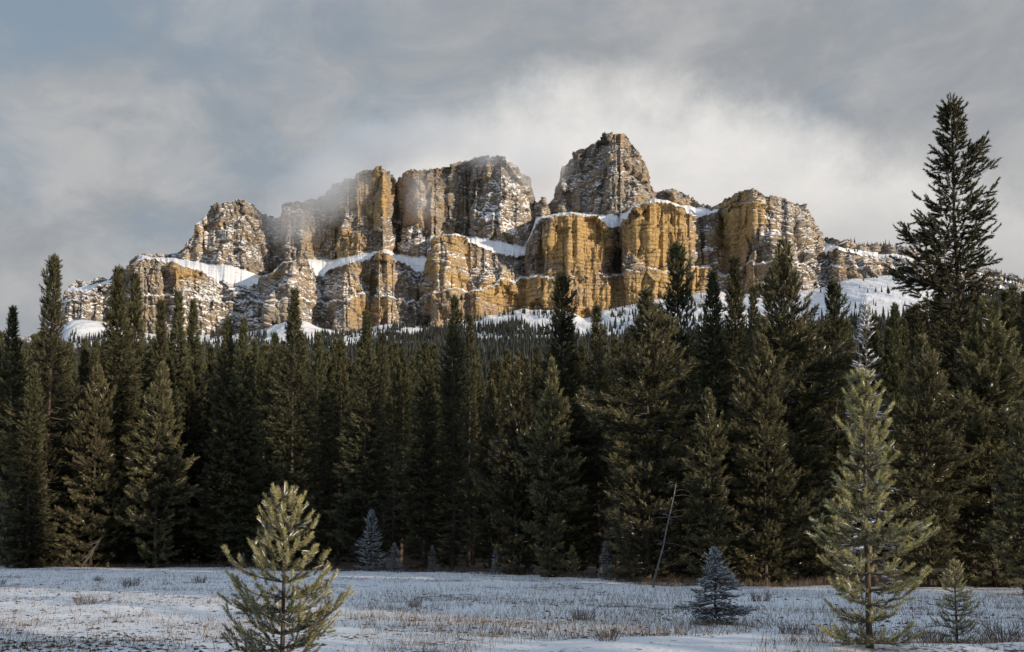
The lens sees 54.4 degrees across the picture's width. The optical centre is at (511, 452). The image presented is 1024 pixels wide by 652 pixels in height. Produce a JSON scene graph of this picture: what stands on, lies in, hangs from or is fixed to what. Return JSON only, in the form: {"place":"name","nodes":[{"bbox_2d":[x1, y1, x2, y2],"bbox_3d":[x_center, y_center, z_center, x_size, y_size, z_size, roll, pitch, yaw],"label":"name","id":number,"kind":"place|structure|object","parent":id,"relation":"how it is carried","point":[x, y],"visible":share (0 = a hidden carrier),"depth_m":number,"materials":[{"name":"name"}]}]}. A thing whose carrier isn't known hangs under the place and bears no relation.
{"place":"outdoors","nodes":[
{"label":"outdoors","id":0,"kind":"place"},
{"bbox_2d":[0,511,1023,651],"bbox_3d":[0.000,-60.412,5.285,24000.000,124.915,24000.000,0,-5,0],"label":"ground","id":1,"kind":"structure","parent":0,"point":[721,642],"depth_m":24.36,"materials":[{"name":"white snow"}]},
{"bbox_2d":[0,455,31,566],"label":"young pine","id":2,"kind":"object","parent":1,"relation":"on","point":[5,495],"visible":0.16,"depth_m":62.66,"materials":[{"name":"green plant"}]},
{"bbox_2d":[0,305,51,564],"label":"pine tree","id":3,"kind":"object","parent":1,"relation":"on","point":[10,347],"visible":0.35,"depth_m":66.67,"materials":[{"name":"green plant"}]},
{"bbox_2d":[0,363,68,568],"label":"pine tree","id":4,"kind":"object","parent":1,"relation":"on","point":[16,534],"visible":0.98,"depth_m":60.73,"materials":[{"name":"green plant"}]},
{"bbox_2d":[16,330,67,558],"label":"pine tree","id":5,"kind":"object","parent":1,"relation":"on","point":[40,334],"visible":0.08,"depth_m":73.82,"materials":[{"name":"green plant"}]},
{"bbox_2d":[0,253,103,567],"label":"pine tree","id":6,"kind":"object","parent":1,"relation":"on","point":[52,304],"visible":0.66,"depth_m":63.07,"materials":[{"name":"green plant"}]},
{"bbox_2d":[32,353,72,564],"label":"pine tree","id":7,"kind":"object","parent":1,"relation":"on","point":[63,468],"visible":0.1,"depth_m":68.64,"materials":[{"name":"green plant"}]},
{"bbox_2d":[60,348,97,562],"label":"pine tree","id":8,"kind":"object","parent":1,"relation":"on","point":[83,368],"visible":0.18,"depth_m":68.91,"materials":[{"name":"green plant"}]},
{"bbox_2d":[64,348,99,554],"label":"pine tree","id":9,"kind":"object","parent":1,"relation":"on","point":[94,358],"visible":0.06,"depth_m":87.19,"materials":[{"name":"green plant"}]},
{"bbox_2d":[43,364,136,566],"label":"pine tree","id":10,"kind":"object","parent":1,"relation":"on","point":[101,385],"visible":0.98,"depth_m":62.12,"materials":[{"name":"green plant"}]},
{"bbox_2d":[66,265,151,566],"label":"pine tree","id":11,"kind":"object","parent":1,"relation":"on","point":[117,318],"visible":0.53,"depth_m":65.27,"materials":[{"name":"green plant"}]},
{"bbox_2d":[95,272,167,564],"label":"pine tree","id":12,"kind":"object","parent":1,"relation":"on","point":[134,310],"visible":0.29,"depth_m":67.60,"materials":[{"name":"green plant"}]},
{"bbox_2d":[135,297,183,562],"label":"pine tree","id":13,"kind":"object","parent":1,"relation":"on","point":[161,339],"visible":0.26,"depth_m":70.67,"materials":[{"name":"green plant"}]},
{"bbox_2d":[114,360,204,567],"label":"pine tree","id":14,"kind":"object","parent":1,"relation":"on","point":[158,405],"visible":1,"depth_m":60.67,"materials":[{"name":"green plant"}]},
{"bbox_2d":[131,357,200,565],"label":"pine tree","id":15,"kind":"object","parent":1,"relation":"on","point":[175,530],"visible":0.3,"depth_m":67.39,"materials":[{"name":"green plant"}]},
{"bbox_2d":[143,288,205,563],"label":"pine tree","id":16,"kind":"object","parent":1,"relation":"on","point":[177,332],"visible":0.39,"depth_m":71.69,"materials":[{"name":"green plant"}]},
{"bbox_2d":[160,366,215,564],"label":"pine tree","id":17,"kind":"object","parent":1,"relation":"on","point":[186,386],"visible":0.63,"depth_m":69.93,"materials":[{"name":"green plant"}]},
{"bbox_2d":[166,298,211,562],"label":"pine tree","id":18,"kind":"object","parent":1,"relation":"on","point":[192,328],"visible":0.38,"depth_m":73.72,"materials":[{"name":"green plant"}]},
{"bbox_2d":[190,344,221,562],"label":"pine tree","id":19,"kind":"object","parent":1,"relation":"on","point":[210,354],"visible":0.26,"depth_m":74.48,"materials":[{"name":"green plant"}]},
{"bbox_2d":[178,315,251,566],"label":"pine tree","id":20,"kind":"object","parent":1,"relation":"on","point":[226,353],"visible":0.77,"depth_m":62.80,"materials":[{"name":"green plant"}]},
{"bbox_2d":[185,359,245,565],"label":"pine tree","id":21,"kind":"object","parent":1,"relation":"on","point":[204,548],"visible":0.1,"depth_m":68.63,"materials":[{"name":"green plant"}]},
{"bbox_2d":[194,355,258,563],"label":"pine tree","id":22,"kind":"object","parent":1,"relation":"on","point":[234,357],"visible":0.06,"depth_m":72.14,"materials":[{"name":"green plant"}]},
{"bbox_2d":[210,316,270,566],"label":"pine tree","id":23,"kind":"object","parent":1,"relation":"on","point":[240,525],"visible":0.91,"depth_m":62.48,"materials":[{"name":"green plant"}]},
{"bbox_2d":[238,350,266,560],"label":"pine tree","id":24,"kind":"object","parent":1,"relation":"on","point":[254,393],"visible":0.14,"depth_m":78.19,"materials":[{"name":"green plant"}]},
{"bbox_2d":[243,342,274,560],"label":"pine tree","id":25,"kind":"object","parent":1,"relation":"on","point":[264,347],"visible":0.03,"depth_m":81.66,"materials":[{"name":"green plant"}]},
{"bbox_2d":[245,351,281,552],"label":"pine tree","id":26,"kind":"object","parent":1,"relation":"on","point":[264,362],"visible":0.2,"depth_m":75.87,"materials":[{"name":"green plant"}]},
{"bbox_2d":[252,330,288,565],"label":"pine tree","id":27,"kind":"object","parent":1,"relation":"on","point":[273,360],"visible":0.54,"depth_m":67.28,"materials":[{"name":"green plant"}]},
{"bbox_2d":[258,343,297,523],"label":"pine tree","id":28,"kind":"object","parent":1,"relation":"on","point":[283,346],"visible":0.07,"depth_m":75.56,"materials":[{"name":"green plant"}]},
{"bbox_2d":[215,482,355,651],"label":"young pine","id":29,"kind":"object","parent":1,"relation":"on","point":[267,610],"visible":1,"depth_m":13.35,"materials":[{"name":"green plant"}]},
{"bbox_2d":[249,285,326,570],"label":"pine tree","id":30,"kind":"object","parent":1,"relation":"on","point":[293,329],"visible":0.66,"depth_m":58.09,"materials":[{"name":"green plant"}]},
{"bbox_2d":[287,359,327,558],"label":"pine tree","id":31,"kind":"object","parent":1,"relation":"on","point":[312,484],"visible":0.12,"depth_m":76.43,"materials":[{"name":"green plant"}]},
{"bbox_2d":[295,363,334,559],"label":"pine tree","id":32,"kind":"object","parent":1,"relation":"on","point":[316,554],"visible":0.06,"depth_m":83.67,"materials":[{"name":"green plant"}]},
{"bbox_2d":[295,331,335,565],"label":"pine tree","id":33,"kind":"object","parent":1,"relation":"on","point":[318,353],"visible":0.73,"depth_m":65.31,"materials":[{"name":"green plant"}]},
{"bbox_2d":[311,348,340,561],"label":"pine tree","id":34,"kind":"object","parent":1,"relation":"on","point":[327,352],"visible":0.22,"depth_m":78.93,"materials":[{"name":"green plant"}]},
{"bbox_2d":[310,371,345,563],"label":"pine tree","id":35,"kind":"object","parent":1,"relation":"on","point":[332,378],"visible":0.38,"depth_m":68.98,"materials":[{"name":"green plant"}]},
{"bbox_2d":[318,338,342,556],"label":"pine tree","id":36,"kind":"object","parent":1,"relation":"on","point":[335,351],"visible":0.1,"depth_m":99.28,"materials":[{"name":"green plant"}]},
{"bbox_2d":[311,337,362,565],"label":"pine tree","id":37,"kind":"object","parent":1,"relation":"on","point":[341,374],"visible":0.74,"depth_m":65.19,"materials":[{"name":"green plant"}]},
{"bbox_2d":[317,357,368,561],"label":"pine tree","id":38,"kind":"object","parent":1,"relation":"on","point":[348,368],"visible":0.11,"depth_m":77.05,"materials":[{"name":"green plant"}]},
{"bbox_2d":[327,363,370,561],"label":"pine tree","id":39,"kind":"object","parent":1,"relation":"on","point":[352,405],"visible":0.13,"depth_m":76.95,"materials":[{"name":"green plant"}]},
{"bbox_2d":[321,310,404,570],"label":"pine tree","id":40,"kind":"object","parent":1,"relation":"on","point":[364,354],"visible":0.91,"depth_m":55.89,"materials":[{"name":"green plant"}]},
{"bbox_2d":[354,509,395,571],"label":"spruce","id":41,"kind":"object","parent":1,"relation":"on","point":[373,544],"visible":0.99,"depth_m":53.20,"materials":[{"name":"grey plant"}]},
{"bbox_2d":[355,356,406,558],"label":"pine tree","id":42,"kind":"object","parent":1,"relation":"on","point":[401,443],"visible":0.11,"depth_m":72.57,"materials":[{"name":"green plant"}]},
{"bbox_2d":[366,329,400,565],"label":"pine tree","id":43,"kind":"object","parent":1,"relation":"on","point":[382,347],"visible":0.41,"depth_m":65.46,"materials":[{"name":"green plant"}]},
{"bbox_2d":[375,341,414,564],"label":"pine tree","id":44,"kind":"object","parent":1,"relation":"on","point":[397,387],"visible":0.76,"depth_m":63.26,"materials":[{"name":"green plant"}]},
{"bbox_2d":[386,543,404,571],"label":"spruce","id":45,"kind":"object","parent":1,"relation":"on","point":[394,564],"visible":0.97,"depth_m":52.68,"materials":[{"name":"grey plant"}]},
{"bbox_2d":[374,346,427,562],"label":"pine tree","id":46,"kind":"object","parent":1,"relation":"on","point":[403,358],"visible":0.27,"depth_m":76.10,"materials":[{"name":"green plant"}]},
{"bbox_2d":[403,346,421,557],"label":"pine tree","id":47,"kind":"object","parent":1,"relation":"on","point":[417,360],"visible":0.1,"depth_m":94.32,"materials":[{"name":"green plant"}]},
{"bbox_2d":[385,342,454,571],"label":"pine tree","id":48,"kind":"object","parent":1,"relation":"on","point":[425,382],"visible":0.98,"depth_m":53.88,"materials":[{"name":"green plant"}]},
{"bbox_2d":[406,362,456,562],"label":"pine tree","id":49,"kind":"object","parent":1,"relation":"on","point":[432,375],"visible":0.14,"depth_m":72.62,"materials":[{"name":"green plant"}]},
{"bbox_2d":[405,342,457,557],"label":"pine tree","id":50,"kind":"object","parent":1,"relation":"on","point":[433,349],"visible":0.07,"depth_m":94.41,"materials":[{"name":"green plant"}]},
{"bbox_2d":[5,345,864,518],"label":"valley forest","id":51,"kind":"object","parent":1,"relation":"on","point":[485,375],"depth_m":171.53,"materials":[{"name":"green plant"}]},
{"bbox_2d":[426,372,471,564],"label":"pine tree","id":52,"kind":"object","parent":1,"relation":"on","point":[445,532],"visible":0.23,"depth_m":69.67,"materials":[{"name":"green plant"}]},
{"bbox_2d":[426,292,480,570],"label":"pine tree","id":53,"kind":"object","parent":1,"relation":"on","point":[454,331],"visible":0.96,"depth_m":55.25,"materials":[{"name":"green plant"}]},
{"bbox_2d":[446,312,487,566],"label":"pine tree","id":54,"kind":"object","parent":1,"relation":"on","point":[471,340],"visible":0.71,"depth_m":62.32,"materials":[{"name":"green plant"}]},
{"bbox_2d":[454,356,497,564],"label":"pine tree","id":55,"kind":"object","parent":1,"relation":"on","point":[473,508],"visible":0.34,"depth_m":68.47,"materials":[{"name":"green plant"}]},
{"bbox_2d":[466,378,508,567],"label":"pine tree","id":56,"kind":"object","parent":1,"relation":"on","point":[485,471],"visible":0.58,"depth_m":59.90,"materials":[{"name":"green plant"}]},
{"bbox_2d":[477,359,502,559],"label":"pine tree","id":57,"kind":"object","parent":1,"relation":"on","point":[493,365],"visible":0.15,"depth_m":85.33,"materials":[{"name":"green plant"}]},
{"bbox_2d":[479,358,519,561],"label":"pine tree","id":58,"kind":"object","parent":1,"relation":"on","point":[499,371],"visible":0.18,"depth_m":76.48,"materials":[{"name":"green plant"}]},
{"bbox_2d":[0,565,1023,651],"bbox_3d":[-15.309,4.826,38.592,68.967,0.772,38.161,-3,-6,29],"label":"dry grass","id":59,"kind":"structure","parent":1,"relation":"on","point":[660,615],"depth_m":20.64,"materials":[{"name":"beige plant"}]},
{"bbox_2d":[4,560,1022,586],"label":"undergrowth","id":60,"kind":"object","parent":1,"relation":"on","point":[820,582],"visible":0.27,"depth_m":41.71,"materials":[{"name":"plant"}]},
{"bbox_2d":[468,355,559,574],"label":"pine tree","id":61,"kind":"object","parent":1,"relation":"on","point":[507,516],"visible":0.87,"depth_m":49.69,"materials":[{"name":"green plant"}]},
{"bbox_2d":[504,357,535,559],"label":"pine tree","id":62,"kind":"object","parent":1,"relation":"on","point":[525,366],"visible":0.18,"depth_m":75.98,"materials":[{"name":"green plant"}]},
{"bbox_2d":[510,345,556,558],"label":"pine tree","id":63,"kind":"object","parent":1,"relation":"on","point":[536,369],"visible":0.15,"depth_m":79.33,"materials":[{"name":"green plant"}]},
{"bbox_2d":[511,356,587,576],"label":"pine tree","id":64,"kind":"object","parent":1,"relation":"on","point":[556,409],"visible":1,"depth_m":45.80,"materials":[{"name":"green plant"}]},
{"bbox_2d":[502,271,640,572],"bbox_3d":[2.650,-1.695,51.599,7.075,15.914,6.281,-5,-7,44],"label":"pine tree","id":65,"kind":"object","parent":1,"relation":"on","point":[561,325],"visible":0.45,"depth_m":51.02,"materials":[{"name":"green plant"}]},
{"bbox_2d":[552,357,595,563],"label":"pine tree","id":66,"kind":"object","parent":1,"relation":"on","point":[569,528],"visible":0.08,"depth_m":69.78,"materials":[{"name":"green plant"}]},
{"bbox_2d":[577,341,594,555],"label":"pine tree","id":67,"kind":"object","parent":1,"relation":"on","point":[582,351],"visible":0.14,"depth_m":82.91,"materials":[{"name":"green plant"}]},
{"bbox_2d":[579,364,610,563],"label":"pine tree","id":68,"kind":"object","parent":1,"relation":"on","point":[591,525],"visible":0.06,"depth_m":70.96,"materials":[{"name":"green plant"}]},
{"bbox_2d":[569,303,637,572],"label":"pine tree","id":69,"kind":"object","parent":1,"relation":"on","point":[601,383],"visible":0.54,"depth_m":52.28,"materials":[{"name":"green plant"}]},
{"bbox_2d":[596,541,612,579],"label":"spruce","id":70,"kind":"object","parent":1,"relation":"on","point":[605,554],"visible":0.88,"depth_m":42.20,"materials":[{"name":"green plant"}]},
{"bbox_2d":[585,356,623,562],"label":"pine tree","id":71,"kind":"object","parent":1,"relation":"on","point":[609,382],"visible":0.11,"depth_m":74.00,"materials":[{"name":"green plant"}]},
{"bbox_2d":[594,358,632,567],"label":"pine tree","id":72,"kind":"object","parent":1,"relation":"on","point":[613,392],"visible":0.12,"depth_m":61.72,"materials":[{"name":"green plant"}]},
{"bbox_2d":[603,331,643,568],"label":"pine tree","id":73,"kind":"object","parent":1,"relation":"on","point":[627,337],"visible":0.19,"depth_m":58.28,"materials":[{"name":"green plant"}]},
{"bbox_2d":[575,285,719,581],"bbox_3d":[5.465,-0.722,40.959,5.581,12.637,6.830,-3,-6,28],"label":"pine tree","id":74,"kind":"object","parent":1,"relation":"on","point":[636,510],"visible":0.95,"depth_m":40.15,"materials":[{"name":"green plant"}]},
{"bbox_2d":[652,484,691,587],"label":"dead tree","id":75,"kind":"object","parent":1,"relation":"on","point":[657,567],"visible":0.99,"depth_m":35.91,"materials":[{"name":"grey wood"}]},
{"bbox_2d":[634,240,740,575],"bbox_3d":[7.864,-2.167,46.458,5.547,15.969,6.248,-1,-5,6],"label":"pine tree","id":76,"kind":"object","parent":1,"relation":"on","point":[677,270],"visible":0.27,"depth_m":46.43,"materials":[{"name":"green plant"}]},
{"bbox_2d":[679,387,748,583],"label":"pine tree","id":77,"kind":"object","parent":1,"relation":"on","point":[699,483],"visible":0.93,"depth_m":37.87,"materials":[{"name":"green plant"}]},
{"bbox_2d":[672,546,758,624],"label":"spruce","id":78,"kind":"object","parent":1,"relation":"on","point":[715,611],"visible":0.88,"depth_m":20.03,"materials":[{"name":"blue plant"}]},
{"bbox_2d":[677,269,756,574],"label":"pine tree","id":79,"kind":"object","parent":1,"relation":"on","point":[713,301],"visible":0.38,"depth_m":45.24,"materials":[{"name":"green plant"}]},
{"bbox_2d":[708,253,774,574],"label":"pine tree","id":80,"kind":"object","parent":1,"relation":"on","point":[735,295],"visible":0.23,"depth_m":49.53,"materials":[{"name":"green plant"}]},
{"bbox_2d":[730,283,773,572],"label":"pine tree","id":81,"kind":"object","parent":1,"relation":"on","point":[753,306],"visible":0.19,"depth_m":47.73,"materials":[{"name":"green plant"}]},
{"bbox_2d":[705,333,821,586],"bbox_3d":[9.625,0.359,38.494,4.106,10.255,4.435,1,-5,-14],"label":"pine tree","id":82,"kind":"object","parent":1,"relation":"on","point":[779,460],"visible":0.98,"depth_m":38.20,"materials":[{"name":"green plant"}]},
{"bbox_2d":[719,232,859,580],"bbox_3d":[11.898,-1.928,42.589,5.698,15.484,6.974,-4,-7,42],"label":"pine tree","id":83,"kind":"object","parent":1,"relation":"on","point":[810,393],"visible":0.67,"depth_m":42.35,"materials":[{"name":"green plant"}]},
{"bbox_2d":[787,329,845,573],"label":"pine tree","id":84,"kind":"object","parent":1,"relation":"on","point":[813,354],"visible":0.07,"depth_m":49.91,"materials":[{"name":"green plant"}]},
{"bbox_2d":[798,277,892,575],"bbox_3d":[15.512,-1.293,47.324,4.995,14.382,5.627,-2,-5,21],"label":"pine tree","id":85,"kind":"object","parent":1,"relation":"on","point":[833,287],"visible":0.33,"depth_m":47.09,"materials":[{"name":"green plant"}]},
{"bbox_2d":[836,300,903,586],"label":"spruce tree","id":86,"kind":"object","parent":1,"relation":"on","point":[866,318],"visible":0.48,"depth_m":36.88,"materials":[{"name":"green plant"}]},
{"bbox_2d":[806,365,940,648],"bbox_3d":[5.178,0.776,14.571,1.866,4.183,1.828,2,-5,-24],"label":"young pine","id":87,"kind":"object","parent":1,"relation":"on","point":[869,534],"visible":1,"depth_m":14.45,"materials":[{"name":"green plant"}]},
{"bbox_2d":[854,313,897,565],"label":"pine tree","id":88,"kind":"object","parent":1,"relation":"on","point":[875,345],"visible":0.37,"depth_m":65.75,"materials":[{"name":"green plant"}]},
{"bbox_2d":[861,327,914,565],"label":"pine tree","id":89,"kind":"object","parent":1,"relation":"on","point":[889,348],"visible":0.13,"depth_m":67.17,"materials":[{"name":"green plant"}]},
{"bbox_2d":[862,363,931,574],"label":"pine tree","id":90,"kind":"object","parent":1,"relation":"on","point":[896,381],"visible":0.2,"depth_m":49.22,"materials":[{"name":"green plant"}]},
{"bbox_2d":[876,301,918,554],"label":"pine tree","id":91,"kind":"object","parent":1,"relation":"on","point":[895,327],"visible":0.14,"depth_m":76.52,"materials":[{"name":"green plant"}]},
{"bbox_2d":[897,325,917,490],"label":"pine tree","id":92,"kind":"object","parent":1,"relation":"on","point":[904,339],"visible":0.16,"depth_m":77.10,"materials":[{"name":"green plant"}]},
{"bbox_2d":[888,303,962,566],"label":"pine tree","id":93,"kind":"object","parent":1,"relation":"on","point":[917,327],"visible":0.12,"depth_m":63.91,"materials":[{"name":"green plant"}]},
{"bbox_2d":[872,334,985,587],"bbox_3d":[15.077,0.380,36.718,4.443,9.761,4.113,2,-5,-17],"label":"pine tree","id":94,"kind":"object","parent":1,"relation":"on","point":[921,376],"visible":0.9,"depth_m":36.18,"materials":[{"name":"green plant"}]},
{"bbox_2d":[916,328,976,567],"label":"pine tree","id":95,"kind":"object","parent":1,"relation":"on","point":[929,409],"visible":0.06,"depth_m":60.83,"materials":[{"name":"green plant"}]},
{"bbox_2d":[883,92,1023,578],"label":"pine tree","id":96,"kind":"object","parent":1,"relation":"on","point":[937,282],"visible":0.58,"depth_m":40.52,"materials":[{"name":"green plant"}]},
{"bbox_2d":[928,558,981,643],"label":"young pine","id":97,"kind":"object","parent":1,"relation":"on","point":[953,570],"visible":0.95,"depth_m":16.31,"materials":[{"name":"green plant"}]},
{"bbox_2d":[917,295,1023,587],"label":"pine tree","id":98,"kind":"object","parent":1,"relation":"on","point":[986,328],"visible":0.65,"depth_m":37.33,"materials":[{"name":"green plant"}]},
{"bbox_2d":[972,619,1023,641],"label":"twiggy shrub","id":99,"kind":"object","parent":1,"relation":"on","point":[998,632],"visible":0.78,"depth_m":16.90,"materials":[{"name":"brown plant"}]},
{"bbox_2d":[981,400,1023,594],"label":"pine tree","id":100,"kind":"object","parent":1,"relation":"on","point":[1016,479],"visible":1,"depth_m":30.98,"materials":[{"name":"green plant"}]},
{"bbox_2d":[991,288,1023,560],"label":"pine tree","id":101,"kind":"object","parent":1,"relation":"on","point":[1007,315],"visible":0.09,"depth_m":77.69,"materials":[{"name":"green plant"}]},
{"bbox_2d":[1000,313,1023,564],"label":"pine tree","id":102,"kind":"object","parent":1,"relation":"on","point":[1018,321],"visible":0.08,"depth_m":64.67,"materials":[{"name":"green plant"}]},
{"bbox_2d":[0,0,1023,338],"label":"sky","id":103,"kind":"structure","parent":0,"point":[123,123],"materials":[{"name":"grey"}]},
{"bbox_2d":[11,132,1023,350],"bbox_3d":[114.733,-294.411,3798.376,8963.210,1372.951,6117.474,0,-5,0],"label":"mountain","id":104,"kind":"structure","parent":0,"point":[492,237],"depth_m":2810.84,"materials":[{"name":"stone"}]},
{"bbox_2d":[4,238,1023,377],"bbox_3d":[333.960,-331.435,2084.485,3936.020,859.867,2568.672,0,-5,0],"label":"mountain forest","id":105,"kind":"object","parent":104,"relation":"on","point":[524,344],"visible":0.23,"depth_m":1916.19,"materials":[{"name":"green plant"}]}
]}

